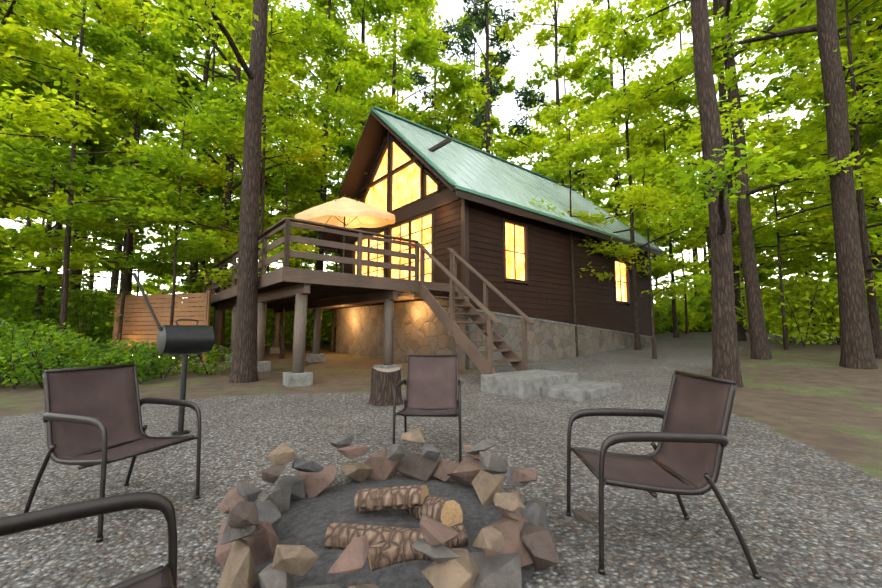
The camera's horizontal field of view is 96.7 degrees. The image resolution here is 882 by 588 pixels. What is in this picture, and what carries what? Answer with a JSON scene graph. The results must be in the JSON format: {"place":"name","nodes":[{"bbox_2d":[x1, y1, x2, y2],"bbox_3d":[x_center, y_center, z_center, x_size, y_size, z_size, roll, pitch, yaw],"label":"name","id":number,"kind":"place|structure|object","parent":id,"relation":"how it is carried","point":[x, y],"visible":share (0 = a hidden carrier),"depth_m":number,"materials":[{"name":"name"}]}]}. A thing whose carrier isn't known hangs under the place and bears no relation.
{"place":"outdoors","nodes":[
{"label":"outdoors","id":0,"kind":"place"},
{"bbox_2d":[214,294,393,372],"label":"deck posts","id":1,"kind":"object","parent":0,"point":[299,337],"visible":0.73,"depth_m":9.78,"materials":[{"name":"wood"}]},
{"bbox_2d":[0,330,881,587],"bbox_3d":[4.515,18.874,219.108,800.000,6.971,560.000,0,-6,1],"label":"ground","id":2,"kind":"structure","parent":0,"point":[798,484],"depth_m":3.53,"materials":[{"name":"grey gravel"}]},
{"bbox_2d":[0,492,179,587],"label":"chair","id":3,"kind":"object","parent":2,"relation":"on","point":[162,576],"visible":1,"depth_m":1.20,"materials":[{"name":"metal"}]},
{"bbox_2d":[23,363,201,541],"bbox_3d":[-2.197,0.983,2.688,0.774,0.941,0.644,-2,-6,19],"label":"chair","id":4,"kind":"object","parent":2,"relation":"on","point":[92,415],"visible":1,"depth_m":2.74,"materials":[{"name":"fabric"}]},
{"bbox_2d":[112,290,210,362],"bbox_3d":[-9.127,1.230,14.130,4.298,2.400,2.311,-2,-6,19],"label":"privacy fence","id":5,"kind":"object","parent":2,"relation":"on","point":[148,329],"visible":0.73,"depth_m":13.18,"materials":[{"name":"brown wood"}]},
{"bbox_2d":[132,272,214,435],"bbox_3d":[-3.144,0.721,4.574,0.383,1.918,0.805,-5,-8,44],"label":"charcoal grill","id":6,"kind":"object","parent":2,"relation":"on","point":[184,341],"visible":0.96,"depth_m":4.58,"materials":[{"name":"black metal"}]},
{"bbox_2d":[204,217,534,373],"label":"deck","id":7,"kind":"structure","parent":2,"relation":"on","point":[323,290],"depth_m":9.29,"materials":[{"name":"brown wood"}]},
{"bbox_2d":[326,195,388,272],"bbox_3d":[-2.872,-1.589,11.771,2.981,2.802,2.992,4,-7,-39],"label":"frame","id":8,"kind":"object","parent":7,"relation":"on","point":[344,223],"visible":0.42,"depth_m":11.71,"materials":[{"name":"brown wood"}]},
{"bbox_2d":[295,197,394,228],"bbox_3d":[-2.869,-2.403,11.865,3.002,1.005,3.009,4,-7,-39],"label":"umbrella canopy","id":9,"kind":"object","parent":8,"relation":"attached to","point":[369,216],"visible":0.88,"depth_m":11.22,"materials":[{"name":"beige fabric"}]},
{"bbox_2d":[368,367,402,405],"bbox_3d":[-0.910,1.545,6.557,0.627,0.630,0.621,0,-6,1],"label":"tree stump","id":10,"kind":"object","parent":2,"relation":"on","point":[384,382],"visible":0.88,"depth_m":6.36,"materials":[{"name":"brown wood"}]},
{"bbox_2d":[253,477,534,587],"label":"fire pit ash","id":11,"kind":"object","parent":2,"relation":"on","point":[307,521],"visible":0.33,"depth_m":2.34},
{"bbox_2d":[324,485,467,570],"bbox_3d":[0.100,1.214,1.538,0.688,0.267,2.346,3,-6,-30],"label":"firewood","id":12,"kind":"object","parent":2,"relation":"on","point":[389,545],"visible":0.81,"depth_m":2.10,"materials":[{"name":"brown wood"}]},
{"bbox_2d":[215,428,592,587],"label":"fire pit stones","id":13,"kind":"object","parent":2,"relation":"on","point":[515,539],"visible":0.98,"depth_m":1.95,"materials":[{"name":"stone"}]},
{"bbox_2d":[208,346,621,401],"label":"concrete pads","id":14,"kind":"object","parent":2,"relation":"on","point":[525,384],"visible":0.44,"depth_m":7.34,"materials":[{"name":"grey concrete"}]},
{"bbox_2d":[392,354,461,462],"bbox_3d":[-0.110,1.107,3.980,0.644,0.941,0.774,0,-6,3],"label":"chair","id":15,"kind":"object","parent":2,"relation":"on","point":[432,382],"visible":0.92,"depth_m":4.24,"materials":[{"name":"fabric"}]},
{"bbox_2d":[0,0,881,388],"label":"forest","id":16,"kind":"object","parent":2,"relation":"on","point":[174,30],"depth_m":13.41,"materials":[{"name":"green plant"}]},
{"bbox_2d":[404,0,549,149],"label":"pine foliage","id":17,"kind":"object","parent":16,"relation":"on","point":[528,97],"visible":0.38,"depth_m":28.22,"materials":[{"name":"green plant"}]},
{"bbox_2d":[335,296,655,369],"bbox_3d":[2.759,2.219,17.814,12.250,2.980,8.340,4,-7,-39],"label":"stone foundation","id":18,"kind":"object","parent":2,"relation":"on","point":[419,327],"visible":0.42,"depth_m":13.19,"materials":[{"name":"beige stone"}]},
{"bbox_2d":[339,131,651,335],"bbox_3d":[2.734,-1.738,18.266,12.074,8.744,8.274,4,-7,-39],"label":"cabin siding","id":19,"kind":"object","parent":18,"relation":"on","point":[545,292],"visible":0.48,"depth_m":13.57,"materials":[{"name":"brown wood"}]},
{"bbox_2d":[318,112,661,316],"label":"cabin trim","id":20,"kind":"structure","parent":19,"relation":"attached to","point":[372,137],"depth_m":13.84,"materials":[{"name":"brown wood"}]},
{"bbox_2d":[355,142,626,301],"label":"cabin windows","id":21,"kind":"structure","parent":19,"relation":"in","point":[406,185],"depth_m":13.85,"materials":[{"name":"yellow glass"}]},
{"bbox_2d":[321,106,662,251],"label":"cabin roof","id":22,"kind":"structure","parent":19,"relation":"on","point":[460,165],"depth_m":14.74,"materials":[{"name":"green metal"}]},
{"bbox_2d":[476,309,656,337],"bbox_3d":[5.406,1.232,14.659,12.254,0.980,0.060,4,-7,-39],"label":"trim board","id":23,"kind":"object","parent":18,"relation":"on","point":[498,313],"visible":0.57,"depth_m":13.61,"materials":[{"name":"wood"}]},
{"bbox_2d":[566,370,760,578],"bbox_3d":[1.182,0.942,2.268,0.774,0.941,0.644,0,-6,3],"label":"chair","id":24,"kind":"object","parent":2,"relation":"on","point":[684,457],"visible":1,"depth_m":2.19,"materials":[{"name":"fabric"}]},
{"bbox_2d":[0,0,881,302],"label":"sky","id":25,"kind":"structure","parent":0,"point":[508,110],"materials":[{"name":"white"}]}
]}

